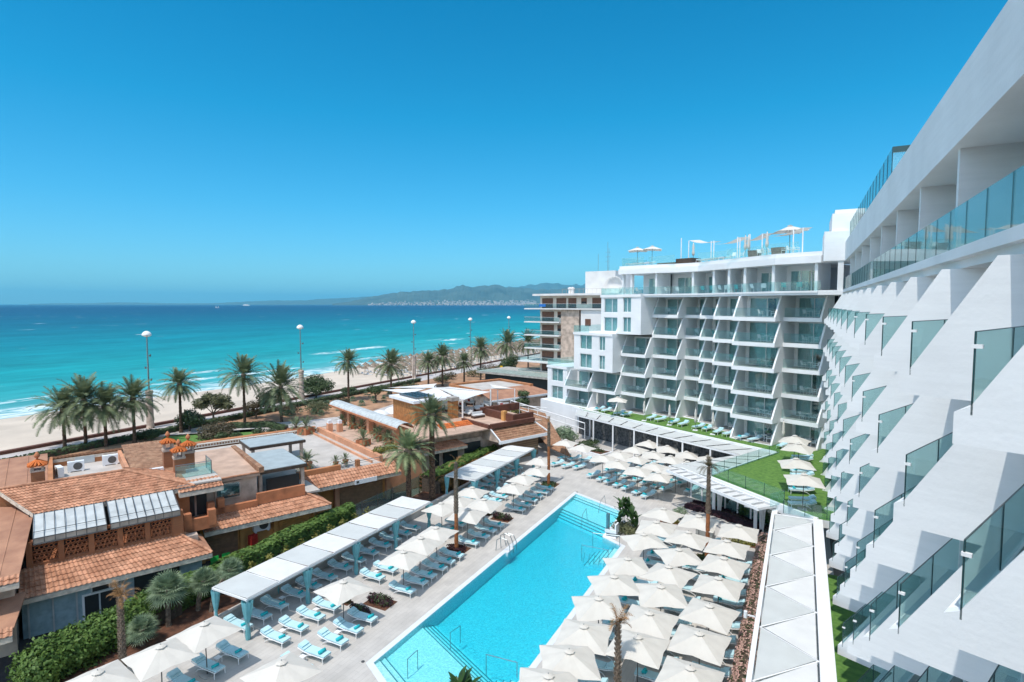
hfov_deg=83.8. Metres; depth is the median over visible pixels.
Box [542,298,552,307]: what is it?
window
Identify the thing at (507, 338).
date palm
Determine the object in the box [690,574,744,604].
umbrella
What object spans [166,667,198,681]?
sun lounger
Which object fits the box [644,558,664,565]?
sun lounger
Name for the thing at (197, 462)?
roof railing
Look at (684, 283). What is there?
window
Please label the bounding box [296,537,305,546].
shrub
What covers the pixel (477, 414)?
lounge sofa
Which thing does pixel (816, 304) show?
window
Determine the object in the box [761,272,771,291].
window
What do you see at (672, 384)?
window
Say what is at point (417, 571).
sun lounger
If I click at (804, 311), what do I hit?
balcony chair
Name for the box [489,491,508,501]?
sun lounger
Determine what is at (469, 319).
promenade lamp
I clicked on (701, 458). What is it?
umbrella
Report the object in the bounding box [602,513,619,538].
pool lift
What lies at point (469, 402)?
lounge sofa
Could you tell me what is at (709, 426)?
sun lounger
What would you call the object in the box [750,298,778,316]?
window
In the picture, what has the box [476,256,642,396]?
apartment building
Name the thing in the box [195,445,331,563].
stone house
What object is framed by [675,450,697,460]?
umbrella
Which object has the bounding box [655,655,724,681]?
umbrella
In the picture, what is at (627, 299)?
window
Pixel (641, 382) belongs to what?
window
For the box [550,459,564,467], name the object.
sun lounger
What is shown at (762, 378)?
window
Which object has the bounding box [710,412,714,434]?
closed umbrella
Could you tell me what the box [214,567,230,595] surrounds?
fan palm
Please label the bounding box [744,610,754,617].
security camera
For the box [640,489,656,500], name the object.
sun lounger
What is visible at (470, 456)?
hedge
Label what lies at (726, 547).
umbrella
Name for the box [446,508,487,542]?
umbrella
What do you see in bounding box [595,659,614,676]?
sun lounger
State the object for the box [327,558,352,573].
sun lounger
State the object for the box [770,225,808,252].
umbrella
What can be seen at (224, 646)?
sun lounger
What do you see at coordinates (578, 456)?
sun lounger
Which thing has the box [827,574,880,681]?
wing lawn
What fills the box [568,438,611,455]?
raised bed
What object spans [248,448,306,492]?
awning
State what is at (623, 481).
sun lounger
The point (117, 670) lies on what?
umbrella
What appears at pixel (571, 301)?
window
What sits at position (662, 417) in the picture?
sun lounger
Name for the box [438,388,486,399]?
shade sail
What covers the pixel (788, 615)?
canopy
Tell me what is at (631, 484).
sun lounger
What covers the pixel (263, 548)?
hedge
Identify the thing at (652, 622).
umbrella
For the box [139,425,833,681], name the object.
pool deck
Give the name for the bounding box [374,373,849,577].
ground
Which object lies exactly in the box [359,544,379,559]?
sun lounger
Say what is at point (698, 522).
umbrella
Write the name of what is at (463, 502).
umbrella
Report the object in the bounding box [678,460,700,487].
umbrella
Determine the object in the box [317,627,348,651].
sun lounger
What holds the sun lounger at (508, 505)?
on the pool deck
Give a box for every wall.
[0,352,539,454]
[127,458,519,673]
[579,415,747,461]
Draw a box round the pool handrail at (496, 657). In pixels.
[486,654,516,675]
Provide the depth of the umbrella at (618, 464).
62.26 m
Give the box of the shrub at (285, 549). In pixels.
[281,543,288,560]
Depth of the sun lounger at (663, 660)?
31.34 m
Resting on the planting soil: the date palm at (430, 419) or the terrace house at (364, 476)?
the date palm at (430, 419)
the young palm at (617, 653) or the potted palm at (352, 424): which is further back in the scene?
the potted palm at (352, 424)
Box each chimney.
[27,452,47,481]
[159,431,175,467]
[170,439,186,473]
[180,434,196,468]
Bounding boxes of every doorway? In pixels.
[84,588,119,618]
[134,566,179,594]
[464,440,480,453]
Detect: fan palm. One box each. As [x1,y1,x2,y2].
[125,612,160,647]
[144,567,189,626]
[186,566,219,610]
[209,556,243,612]
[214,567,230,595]
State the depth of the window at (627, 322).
83.49 m
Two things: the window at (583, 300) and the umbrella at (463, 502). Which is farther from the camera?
the window at (583, 300)
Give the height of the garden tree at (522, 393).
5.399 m
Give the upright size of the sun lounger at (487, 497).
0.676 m
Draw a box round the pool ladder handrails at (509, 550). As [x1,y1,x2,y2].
[496,533,516,555]
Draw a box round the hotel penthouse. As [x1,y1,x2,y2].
[817,0,1023,295]
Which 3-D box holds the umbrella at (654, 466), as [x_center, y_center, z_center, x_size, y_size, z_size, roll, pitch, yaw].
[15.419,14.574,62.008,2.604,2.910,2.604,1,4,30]
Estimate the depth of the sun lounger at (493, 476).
64.78 m
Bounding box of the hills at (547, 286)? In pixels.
[28,283,584,304]
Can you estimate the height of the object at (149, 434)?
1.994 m
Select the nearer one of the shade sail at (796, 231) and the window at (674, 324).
the shade sail at (796, 231)
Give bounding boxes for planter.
[214,431,242,438]
[251,427,278,433]
[696,529,714,538]
[748,250,760,256]
[771,247,785,253]
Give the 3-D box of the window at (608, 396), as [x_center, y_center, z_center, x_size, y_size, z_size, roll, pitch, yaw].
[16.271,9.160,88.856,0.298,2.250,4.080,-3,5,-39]
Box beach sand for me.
[0,342,539,450]
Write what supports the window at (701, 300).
in the hotel wing at (607, 353)
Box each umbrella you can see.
[66,659,138,681]
[121,637,199,681]
[166,616,242,679]
[240,652,321,681]
[313,576,372,627]
[377,550,427,593]
[396,536,444,577]
[417,526,458,563]
[421,502,460,521]
[443,495,475,527]
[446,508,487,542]
[453,486,489,498]
[465,498,502,531]
[496,483,529,512]
[505,473,539,502]
[519,667,577,681]
[522,466,551,493]
[525,456,554,482]
[539,644,601,680]
[553,439,577,461]
[554,619,612,655]
[567,444,595,467]
[571,595,625,622]
[587,574,639,595]
[589,453,614,479]
[603,557,648,598]
[604,459,629,486]
[605,629,669,681]
[607,451,633,475]
[608,396,626,409]
[620,533,668,559]
[621,446,649,454]
[621,604,678,639]
[622,455,651,480]
[622,466,652,494]
[628,246,646,264]
[635,440,661,462]
[635,520,676,558]
[635,583,687,610]
[639,563,696,612]
[641,400,646,420]
[641,450,664,472]
[641,462,667,488]
[641,507,684,543]
[643,245,661,251]
[643,472,672,500]
[654,548,701,567]
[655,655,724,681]
[656,445,677,465]
[656,455,684,464]
[662,467,678,494]
[664,529,711,570]
[666,624,731,665]
[667,404,671,425]
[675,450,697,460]
[677,514,720,552]
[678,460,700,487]
[679,597,740,634]
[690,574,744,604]
[692,242,694,255]
[692,408,697,430]
[696,455,713,460]
[696,554,750,579]
[703,538,749,576]
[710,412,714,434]
[718,523,758,561]
[744,234,746,249]
[747,235,749,250]
[765,231,768,254]
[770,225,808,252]
[777,457,816,492]
[778,435,810,452]
[780,443,816,472]
[782,420,784,435]
[784,473,825,510]
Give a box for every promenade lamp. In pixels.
[142,331,154,428]
[297,325,304,399]
[411,320,415,377]
[468,318,471,366]
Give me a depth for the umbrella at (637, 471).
59.71 m
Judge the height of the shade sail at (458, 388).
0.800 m
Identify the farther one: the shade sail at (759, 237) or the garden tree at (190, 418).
the garden tree at (190, 418)
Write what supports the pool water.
in the pool basin
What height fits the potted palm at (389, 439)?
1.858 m
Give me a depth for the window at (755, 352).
68.55 m
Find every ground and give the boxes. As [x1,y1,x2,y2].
[55,362,539,456]
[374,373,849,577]
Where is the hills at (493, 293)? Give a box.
[332,285,642,304]
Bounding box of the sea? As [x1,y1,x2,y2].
[0,304,539,418]
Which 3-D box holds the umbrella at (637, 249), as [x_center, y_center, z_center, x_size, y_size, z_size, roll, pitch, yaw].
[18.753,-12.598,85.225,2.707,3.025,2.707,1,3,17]
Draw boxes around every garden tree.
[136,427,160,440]
[174,408,205,431]
[191,391,236,417]
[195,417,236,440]
[241,392,275,418]
[276,404,300,414]
[297,374,335,397]
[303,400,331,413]
[309,401,326,407]
[331,396,349,403]
[340,387,357,392]
[367,385,385,402]
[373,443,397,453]
[381,384,394,390]
[400,382,418,388]
[433,375,449,382]
[439,371,457,378]
[465,368,483,376]
[477,363,496,369]
[495,354,519,367]
[513,389,529,406]
[555,425,578,441]
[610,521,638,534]
[672,506,687,519]
[737,503,753,516]
[758,509,771,524]
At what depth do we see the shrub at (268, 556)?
41.73 m
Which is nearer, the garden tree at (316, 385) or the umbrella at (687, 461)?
the umbrella at (687, 461)
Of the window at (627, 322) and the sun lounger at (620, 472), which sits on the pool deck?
the sun lounger at (620, 472)
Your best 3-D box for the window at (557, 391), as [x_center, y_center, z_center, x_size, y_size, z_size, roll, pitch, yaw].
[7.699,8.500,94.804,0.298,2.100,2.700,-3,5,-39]
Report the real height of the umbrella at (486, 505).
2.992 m
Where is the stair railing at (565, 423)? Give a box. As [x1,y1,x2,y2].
[510,400,584,438]
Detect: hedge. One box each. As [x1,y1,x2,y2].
[1,378,421,458]
[5,571,196,681]
[176,501,355,610]
[229,421,288,430]
[418,444,498,491]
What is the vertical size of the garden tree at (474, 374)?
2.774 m
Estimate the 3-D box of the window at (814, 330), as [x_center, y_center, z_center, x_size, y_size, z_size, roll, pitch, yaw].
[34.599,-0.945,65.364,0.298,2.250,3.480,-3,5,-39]
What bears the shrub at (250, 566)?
on the planting soil
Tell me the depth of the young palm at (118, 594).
30.17 m
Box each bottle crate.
[248,533,257,539]
[248,537,257,542]
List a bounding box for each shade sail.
[386,388,425,392]
[391,384,435,388]
[421,387,461,400]
[437,387,488,391]
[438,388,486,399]
[490,384,512,389]
[689,240,719,242]
[724,237,747,243]
[751,233,771,240]
[772,227,811,236]
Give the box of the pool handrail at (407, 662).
[407,650,417,678]
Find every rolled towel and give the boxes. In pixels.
[318,647,325,654]
[641,667,647,673]
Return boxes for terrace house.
[174,426,400,513]
[322,400,421,493]
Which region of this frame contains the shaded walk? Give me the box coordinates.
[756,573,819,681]
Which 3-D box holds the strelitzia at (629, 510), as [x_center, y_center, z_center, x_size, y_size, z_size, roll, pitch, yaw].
[10.137,15.265,50.467,2.821,3.020,2.629,2,4,27]
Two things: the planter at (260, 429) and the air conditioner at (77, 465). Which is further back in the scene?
the planter at (260, 429)
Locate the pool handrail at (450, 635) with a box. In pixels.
[450,626,460,649]
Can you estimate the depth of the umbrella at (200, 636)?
30.36 m
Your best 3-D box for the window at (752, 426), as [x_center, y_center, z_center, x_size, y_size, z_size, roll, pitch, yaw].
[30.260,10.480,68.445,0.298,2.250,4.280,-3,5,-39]
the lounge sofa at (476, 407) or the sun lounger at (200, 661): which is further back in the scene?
the lounge sofa at (476, 407)
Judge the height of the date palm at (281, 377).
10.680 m
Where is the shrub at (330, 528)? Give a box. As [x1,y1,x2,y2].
[326,524,334,534]
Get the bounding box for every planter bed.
[344,599,352,605]
[349,602,371,613]
[363,592,397,610]
[440,543,470,555]
[490,511,513,522]
[541,480,558,487]
[660,519,679,524]
[696,552,713,560]
[722,537,755,547]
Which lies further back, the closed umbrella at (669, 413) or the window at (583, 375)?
the window at (583, 375)
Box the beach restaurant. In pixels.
[382,391,570,475]
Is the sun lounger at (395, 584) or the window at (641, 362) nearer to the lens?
the sun lounger at (395, 584)
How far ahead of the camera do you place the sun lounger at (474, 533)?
48.54 m
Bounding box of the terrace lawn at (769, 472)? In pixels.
[579,407,833,520]
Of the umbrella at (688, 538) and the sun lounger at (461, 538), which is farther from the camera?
the sun lounger at (461, 538)
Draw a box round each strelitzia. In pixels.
[448,665,481,681]
[613,496,640,529]
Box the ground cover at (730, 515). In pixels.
[683,500,768,533]
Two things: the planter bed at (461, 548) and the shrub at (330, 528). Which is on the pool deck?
the planter bed at (461, 548)
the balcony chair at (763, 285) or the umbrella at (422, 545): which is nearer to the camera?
the umbrella at (422, 545)
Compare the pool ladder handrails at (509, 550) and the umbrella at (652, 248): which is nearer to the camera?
the pool ladder handrails at (509, 550)
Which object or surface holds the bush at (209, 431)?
on the garden lawn at (182, 438)
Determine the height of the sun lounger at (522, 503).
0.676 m
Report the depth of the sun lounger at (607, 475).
64.69 m
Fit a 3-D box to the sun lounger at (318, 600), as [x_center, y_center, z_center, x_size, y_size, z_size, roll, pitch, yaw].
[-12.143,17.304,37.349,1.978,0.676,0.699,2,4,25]
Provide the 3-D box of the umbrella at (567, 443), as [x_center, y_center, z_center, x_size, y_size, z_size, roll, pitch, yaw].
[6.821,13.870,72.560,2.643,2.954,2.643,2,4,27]
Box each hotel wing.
[541,251,849,450]
[819,254,1023,681]
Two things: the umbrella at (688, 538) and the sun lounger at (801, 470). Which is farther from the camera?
the sun lounger at (801, 470)
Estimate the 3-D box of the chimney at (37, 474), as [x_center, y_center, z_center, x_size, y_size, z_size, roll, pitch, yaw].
[-33.517,9.258,40.323,1.164,2.918,1.164,-3,5,-39]
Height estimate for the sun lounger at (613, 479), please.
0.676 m
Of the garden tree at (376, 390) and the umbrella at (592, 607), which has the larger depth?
the garden tree at (376, 390)
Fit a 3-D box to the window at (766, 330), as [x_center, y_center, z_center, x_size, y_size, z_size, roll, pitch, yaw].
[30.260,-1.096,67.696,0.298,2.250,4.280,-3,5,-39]
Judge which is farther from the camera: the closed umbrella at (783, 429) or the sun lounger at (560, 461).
the sun lounger at (560, 461)
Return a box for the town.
[368,300,537,304]
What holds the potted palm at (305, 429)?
on the terrace house at (364, 476)
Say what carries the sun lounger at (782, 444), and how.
on the terrace lawn at (769, 472)
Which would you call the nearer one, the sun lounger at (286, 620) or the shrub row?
the sun lounger at (286, 620)
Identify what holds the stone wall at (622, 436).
on the pool deck
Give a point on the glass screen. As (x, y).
(282, 481)
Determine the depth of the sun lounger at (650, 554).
44.67 m
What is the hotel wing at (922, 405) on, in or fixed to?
on the ground at (415, 491)
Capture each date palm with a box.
[24,385,91,446]
[43,372,118,441]
[67,381,140,446]
[102,374,165,442]
[157,367,200,432]
[216,352,270,422]
[252,359,310,421]
[330,348,363,398]
[369,348,409,394]
[381,427,437,497]
[403,393,458,501]
[416,350,440,383]
[431,342,457,385]
[451,351,476,381]
[467,336,493,379]
[493,329,520,357]
[516,328,538,367]
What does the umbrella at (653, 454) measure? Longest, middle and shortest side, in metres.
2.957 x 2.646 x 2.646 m
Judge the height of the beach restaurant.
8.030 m
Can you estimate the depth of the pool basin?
40.20 m
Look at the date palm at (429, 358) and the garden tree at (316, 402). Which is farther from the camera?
the date palm at (429, 358)
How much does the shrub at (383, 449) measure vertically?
1.184 m
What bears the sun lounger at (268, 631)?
on the pool deck
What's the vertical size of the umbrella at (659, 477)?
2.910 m
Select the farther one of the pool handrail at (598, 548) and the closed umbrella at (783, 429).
the closed umbrella at (783, 429)
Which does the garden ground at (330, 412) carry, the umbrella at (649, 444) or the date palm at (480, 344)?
the date palm at (480, 344)
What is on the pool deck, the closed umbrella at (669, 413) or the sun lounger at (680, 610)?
the sun lounger at (680, 610)
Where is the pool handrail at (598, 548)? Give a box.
[581,533,619,566]
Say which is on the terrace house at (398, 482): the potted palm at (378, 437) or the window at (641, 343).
the potted palm at (378, 437)
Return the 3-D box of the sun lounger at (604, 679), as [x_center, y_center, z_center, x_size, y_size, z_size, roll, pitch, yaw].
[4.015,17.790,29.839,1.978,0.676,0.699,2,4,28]
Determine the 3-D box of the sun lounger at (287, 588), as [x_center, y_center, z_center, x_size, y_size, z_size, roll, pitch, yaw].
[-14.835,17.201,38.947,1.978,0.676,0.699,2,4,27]
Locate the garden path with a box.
[158,404,392,436]
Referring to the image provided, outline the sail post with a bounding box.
[802,228,803,251]
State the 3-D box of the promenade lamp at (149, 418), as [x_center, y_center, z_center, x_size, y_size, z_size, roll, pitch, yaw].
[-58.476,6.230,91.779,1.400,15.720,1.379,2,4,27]
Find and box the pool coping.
[366,492,624,681]
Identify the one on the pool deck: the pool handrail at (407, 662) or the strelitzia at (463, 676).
the strelitzia at (463, 676)
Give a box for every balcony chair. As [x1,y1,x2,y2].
[761,283,766,289]
[802,309,809,316]
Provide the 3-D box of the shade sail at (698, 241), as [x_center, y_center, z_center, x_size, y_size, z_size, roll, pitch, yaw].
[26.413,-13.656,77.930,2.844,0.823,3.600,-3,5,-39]
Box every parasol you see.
[371,410,389,414]
[384,406,392,413]
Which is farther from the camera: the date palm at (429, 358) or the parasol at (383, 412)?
the date palm at (429, 358)
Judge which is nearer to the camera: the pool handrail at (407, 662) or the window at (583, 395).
the pool handrail at (407, 662)
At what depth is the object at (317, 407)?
104.31 m
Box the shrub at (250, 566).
[246,561,257,574]
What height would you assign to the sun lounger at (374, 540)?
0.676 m
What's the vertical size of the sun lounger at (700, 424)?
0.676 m
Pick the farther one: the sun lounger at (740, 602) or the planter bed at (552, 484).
the planter bed at (552, 484)
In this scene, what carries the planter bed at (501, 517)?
on the pool deck
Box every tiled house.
[0,440,212,639]
[0,507,32,657]
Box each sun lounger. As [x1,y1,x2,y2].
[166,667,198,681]
[191,653,225,679]
[215,639,248,664]
[223,613,253,635]
[251,606,272,624]
[260,594,288,613]
[260,625,290,647]
[278,615,309,636]
[281,583,305,600]
[295,575,322,589]
[296,605,325,625]
[297,639,330,664]
[312,567,337,580]
[312,595,340,613]
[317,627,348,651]
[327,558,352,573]
[333,616,363,639]
[341,551,366,566]
[347,606,377,625]
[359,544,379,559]
[359,567,385,584]
[368,537,391,551]
[373,560,398,576]
[379,531,401,542]
[388,580,416,598]
[390,527,411,535]
[400,520,420,533]
[401,572,428,585]
[411,565,436,582]
[421,558,447,574]
[430,552,455,565]
[435,523,453,529]
[439,546,464,559]
[445,518,466,529]
[458,535,479,547]
[468,528,489,539]
[475,523,496,532]
[477,480,493,487]
[482,476,500,482]
[482,518,504,529]
[483,495,502,501]
[489,473,505,481]
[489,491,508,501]
[500,471,512,476]
[501,467,517,472]
[505,503,525,514]
[506,464,522,471]
[512,499,531,506]
[518,495,537,502]
[524,490,543,500]
[530,486,549,496]
[535,483,553,492]
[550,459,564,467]
[561,461,575,466]
[568,454,581,459]
[572,462,586,468]
[578,456,591,461]
[578,677,608,681]
[586,470,600,479]
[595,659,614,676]
[596,473,610,479]
[602,620,620,627]
[603,476,618,483]
[608,632,614,640]
[612,470,624,476]
[612,479,627,486]
[619,596,639,605]
[620,482,636,492]
[631,486,646,494]
[632,578,658,582]
[634,667,658,681]
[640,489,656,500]
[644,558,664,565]
[646,414,656,420]
[646,551,660,558]
[650,482,663,487]
[654,416,666,419]
[657,536,671,544]
[659,483,674,490]
[661,656,679,666]
[663,607,683,613]
[670,476,680,482]
[674,479,686,487]
[676,619,691,625]
[677,420,688,425]
[682,565,707,573]
[682,585,697,596]
[683,485,699,493]
[684,596,700,603]
[691,423,704,427]
[692,661,730,676]
[701,424,712,431]
[706,621,740,634]
[713,427,723,434]
[713,595,744,608]
[715,589,745,595]
[719,575,747,584]
[722,650,734,664]
[726,635,735,649]
[733,609,742,621]
[735,433,749,439]
[742,568,749,578]
[747,435,761,440]
[776,442,788,446]
[788,486,814,494]
[788,494,816,500]
[788,499,816,509]
[790,469,813,472]
[790,471,814,475]
[791,454,813,457]
[791,456,812,460]
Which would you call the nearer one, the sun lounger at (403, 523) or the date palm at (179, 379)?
the sun lounger at (403, 523)
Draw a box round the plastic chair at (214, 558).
[210,555,218,567]
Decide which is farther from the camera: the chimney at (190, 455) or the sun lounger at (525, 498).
the sun lounger at (525, 498)
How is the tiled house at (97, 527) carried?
on the service yard at (5, 661)
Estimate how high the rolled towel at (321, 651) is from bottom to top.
0.186 m
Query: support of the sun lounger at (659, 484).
on the pool deck
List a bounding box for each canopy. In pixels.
[666,468,775,510]
[669,454,767,476]
[746,513,836,681]
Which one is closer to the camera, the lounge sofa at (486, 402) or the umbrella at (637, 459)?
the umbrella at (637, 459)
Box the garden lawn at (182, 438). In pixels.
[162,429,255,442]
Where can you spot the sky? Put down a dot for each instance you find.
(152, 151)
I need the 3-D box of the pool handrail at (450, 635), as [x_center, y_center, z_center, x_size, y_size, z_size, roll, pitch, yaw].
[-3.394,17.794,34.206,0.043,1.271,1.142,2,4,27]
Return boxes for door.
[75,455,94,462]
[189,496,194,515]
[196,493,206,514]
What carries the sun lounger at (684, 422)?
on the terrace lawn at (769, 472)
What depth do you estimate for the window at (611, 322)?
88.10 m
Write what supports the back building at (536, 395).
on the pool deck
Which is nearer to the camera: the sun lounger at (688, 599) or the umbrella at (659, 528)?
the sun lounger at (688, 599)
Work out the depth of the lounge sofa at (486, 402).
85.65 m
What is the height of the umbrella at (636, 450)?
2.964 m
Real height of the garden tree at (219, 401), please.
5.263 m
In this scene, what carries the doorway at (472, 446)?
in the beach restaurant
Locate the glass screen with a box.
[266,473,299,490]
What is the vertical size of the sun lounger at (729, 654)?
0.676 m
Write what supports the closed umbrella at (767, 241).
on the hotel wing at (607, 353)
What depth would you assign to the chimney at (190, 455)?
47.16 m
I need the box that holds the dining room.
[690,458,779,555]
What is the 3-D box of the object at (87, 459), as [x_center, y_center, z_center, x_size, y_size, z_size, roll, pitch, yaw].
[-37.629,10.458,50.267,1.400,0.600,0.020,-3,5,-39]
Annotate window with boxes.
[214,480,241,501]
[435,454,438,465]
[443,450,457,463]
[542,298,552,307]
[542,311,553,320]
[542,325,553,334]
[542,338,553,347]
[542,351,553,360]
[542,364,548,370]
[552,368,562,381]
[552,385,562,398]
[556,298,565,307]
[568,298,575,307]
[579,371,593,384]
[579,391,591,402]
[580,353,591,367]
[581,298,586,303]
[581,335,591,349]
[585,319,590,325]
[592,298,600,307]
[599,355,604,369]
[600,336,604,350]
[604,317,616,331]
[605,298,617,312]
[606,373,619,387]
[606,394,619,406]
[623,297,630,311]
[623,317,630,331]
[635,377,646,390]
[635,397,645,409]
[636,337,649,352]
[637,357,649,371]
[648,278,654,293]
[666,359,680,373]
[666,379,680,393]
[666,399,676,412]
[667,299,681,313]
[667,319,681,333]
[667,338,681,353]
[678,277,691,293]
[699,319,704,334]
[700,299,704,309]
[708,276,712,292]
[727,389,735,404]
[727,412,734,425]
[728,343,737,359]
[728,366,736,382]
[729,321,737,337]
[730,298,737,315]
[747,396,776,414]
[747,420,775,437]
[748,346,777,365]
[748,371,776,390]
[749,322,778,341]
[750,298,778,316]
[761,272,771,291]
[790,270,812,290]
[795,399,821,418]
[795,424,820,443]
[796,373,822,393]
[797,348,816,367]
[798,297,825,316]
[798,323,823,342]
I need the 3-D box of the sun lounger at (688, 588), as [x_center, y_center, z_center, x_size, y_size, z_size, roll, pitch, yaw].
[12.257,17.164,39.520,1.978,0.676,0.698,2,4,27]
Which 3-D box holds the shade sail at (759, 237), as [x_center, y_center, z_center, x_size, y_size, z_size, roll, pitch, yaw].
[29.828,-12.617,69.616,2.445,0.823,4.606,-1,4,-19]
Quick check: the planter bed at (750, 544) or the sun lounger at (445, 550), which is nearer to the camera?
the sun lounger at (445, 550)
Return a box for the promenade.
[0,354,539,458]
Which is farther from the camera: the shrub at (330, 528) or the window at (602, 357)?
the window at (602, 357)
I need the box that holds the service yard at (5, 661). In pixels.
[0,498,395,681]
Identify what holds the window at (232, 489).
in the stone house at (241, 504)
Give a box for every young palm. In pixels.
[108,578,140,666]
[448,455,464,550]
[541,416,550,483]
[607,603,631,681]
[697,455,720,556]
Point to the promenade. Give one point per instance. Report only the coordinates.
(424, 377)
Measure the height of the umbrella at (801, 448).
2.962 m
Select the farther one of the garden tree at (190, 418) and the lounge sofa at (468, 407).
the garden tree at (190, 418)
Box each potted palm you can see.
[284,416,301,429]
[295,415,315,435]
[296,448,318,470]
[330,455,342,464]
[337,452,351,466]
[338,414,346,425]
[345,415,359,428]
[353,419,366,432]
[353,429,372,446]
[370,424,380,438]
[370,425,385,441]
[381,429,391,441]
[381,432,395,445]
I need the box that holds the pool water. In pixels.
[375,496,617,681]
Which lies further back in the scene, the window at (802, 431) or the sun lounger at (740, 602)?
the window at (802, 431)
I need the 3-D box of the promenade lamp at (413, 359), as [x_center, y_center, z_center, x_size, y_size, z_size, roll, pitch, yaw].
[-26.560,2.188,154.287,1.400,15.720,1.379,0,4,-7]
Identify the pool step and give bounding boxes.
[375,626,495,681]
[497,548,617,681]
[557,496,618,540]
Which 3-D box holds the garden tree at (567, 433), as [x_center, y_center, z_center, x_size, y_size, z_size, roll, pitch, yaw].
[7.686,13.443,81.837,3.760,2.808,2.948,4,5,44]
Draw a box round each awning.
[239,433,305,459]
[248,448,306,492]
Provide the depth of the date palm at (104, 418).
78.68 m
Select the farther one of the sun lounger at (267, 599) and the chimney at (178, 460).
the chimney at (178, 460)
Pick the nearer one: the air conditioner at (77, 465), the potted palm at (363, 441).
the air conditioner at (77, 465)
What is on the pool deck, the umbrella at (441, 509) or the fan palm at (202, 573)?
the umbrella at (441, 509)
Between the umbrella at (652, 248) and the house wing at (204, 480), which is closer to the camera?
the house wing at (204, 480)
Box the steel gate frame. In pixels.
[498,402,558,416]
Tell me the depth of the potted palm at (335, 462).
56.80 m
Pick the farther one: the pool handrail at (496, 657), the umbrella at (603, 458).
the umbrella at (603, 458)
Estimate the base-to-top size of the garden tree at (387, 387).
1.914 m
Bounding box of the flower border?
[727,532,768,681]
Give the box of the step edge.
[380,497,617,681]
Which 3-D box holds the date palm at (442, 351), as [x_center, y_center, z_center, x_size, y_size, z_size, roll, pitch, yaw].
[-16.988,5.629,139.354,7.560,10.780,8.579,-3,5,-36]
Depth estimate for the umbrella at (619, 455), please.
66.26 m
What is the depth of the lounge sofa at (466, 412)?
78.53 m
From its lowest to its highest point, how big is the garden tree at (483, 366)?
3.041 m
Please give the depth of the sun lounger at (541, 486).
61.24 m
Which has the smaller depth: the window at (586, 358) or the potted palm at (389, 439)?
the potted palm at (389, 439)
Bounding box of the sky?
[0,0,1007,303]
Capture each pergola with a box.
[211,496,432,640]
[444,445,535,498]
[575,410,770,463]
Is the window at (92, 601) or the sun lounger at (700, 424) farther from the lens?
the sun lounger at (700, 424)
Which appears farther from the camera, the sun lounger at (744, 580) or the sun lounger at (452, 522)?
the sun lounger at (452, 522)
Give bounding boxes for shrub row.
[435,450,503,494]
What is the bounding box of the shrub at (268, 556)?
[265,553,273,560]
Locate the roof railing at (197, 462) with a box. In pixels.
[175,455,211,476]
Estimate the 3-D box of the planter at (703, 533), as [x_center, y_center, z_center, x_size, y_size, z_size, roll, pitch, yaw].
[16.510,16.057,48.729,1.454,1.664,1.000,2,4,27]
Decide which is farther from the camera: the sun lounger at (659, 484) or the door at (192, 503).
the sun lounger at (659, 484)
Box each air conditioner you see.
[54,465,64,477]
[67,459,84,472]
[102,453,117,465]
[252,523,269,532]
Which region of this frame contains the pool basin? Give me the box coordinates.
[374,494,618,681]
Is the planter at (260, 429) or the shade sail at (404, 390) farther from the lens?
the shade sail at (404, 390)
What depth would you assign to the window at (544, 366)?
132.84 m
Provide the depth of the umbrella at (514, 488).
54.34 m
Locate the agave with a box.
[285,409,292,415]
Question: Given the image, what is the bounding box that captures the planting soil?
[52,479,472,681]
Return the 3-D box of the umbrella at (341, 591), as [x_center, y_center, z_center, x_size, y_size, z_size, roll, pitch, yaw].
[-10.500,16.276,35.548,2.621,2.929,2.621,4,5,39]
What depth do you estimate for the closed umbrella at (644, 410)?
78.47 m
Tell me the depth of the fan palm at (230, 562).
37.08 m
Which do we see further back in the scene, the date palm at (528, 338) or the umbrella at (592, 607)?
the date palm at (528, 338)
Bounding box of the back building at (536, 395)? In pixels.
[448,378,547,411]
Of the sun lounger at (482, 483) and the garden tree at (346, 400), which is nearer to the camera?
the sun lounger at (482, 483)
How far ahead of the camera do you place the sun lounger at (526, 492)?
58.73 m
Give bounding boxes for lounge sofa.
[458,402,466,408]
[460,406,473,411]
[463,409,473,416]
[464,399,474,405]
[471,411,484,418]
[473,405,483,411]
[480,400,492,405]
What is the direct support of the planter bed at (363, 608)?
on the pool deck
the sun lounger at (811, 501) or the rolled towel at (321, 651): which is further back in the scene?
the sun lounger at (811, 501)
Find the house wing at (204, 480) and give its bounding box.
[177,452,223,533]
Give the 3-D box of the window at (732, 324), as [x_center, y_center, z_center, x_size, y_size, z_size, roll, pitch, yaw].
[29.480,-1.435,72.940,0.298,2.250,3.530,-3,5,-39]
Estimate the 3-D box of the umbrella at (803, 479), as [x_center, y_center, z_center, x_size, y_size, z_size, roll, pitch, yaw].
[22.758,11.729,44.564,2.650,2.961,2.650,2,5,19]
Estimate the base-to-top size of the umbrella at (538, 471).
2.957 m
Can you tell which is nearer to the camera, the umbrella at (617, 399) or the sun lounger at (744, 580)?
the sun lounger at (744, 580)
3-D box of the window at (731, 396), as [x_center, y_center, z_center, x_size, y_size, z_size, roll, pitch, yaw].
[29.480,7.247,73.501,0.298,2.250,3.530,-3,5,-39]
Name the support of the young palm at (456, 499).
in the planter bed at (461, 548)

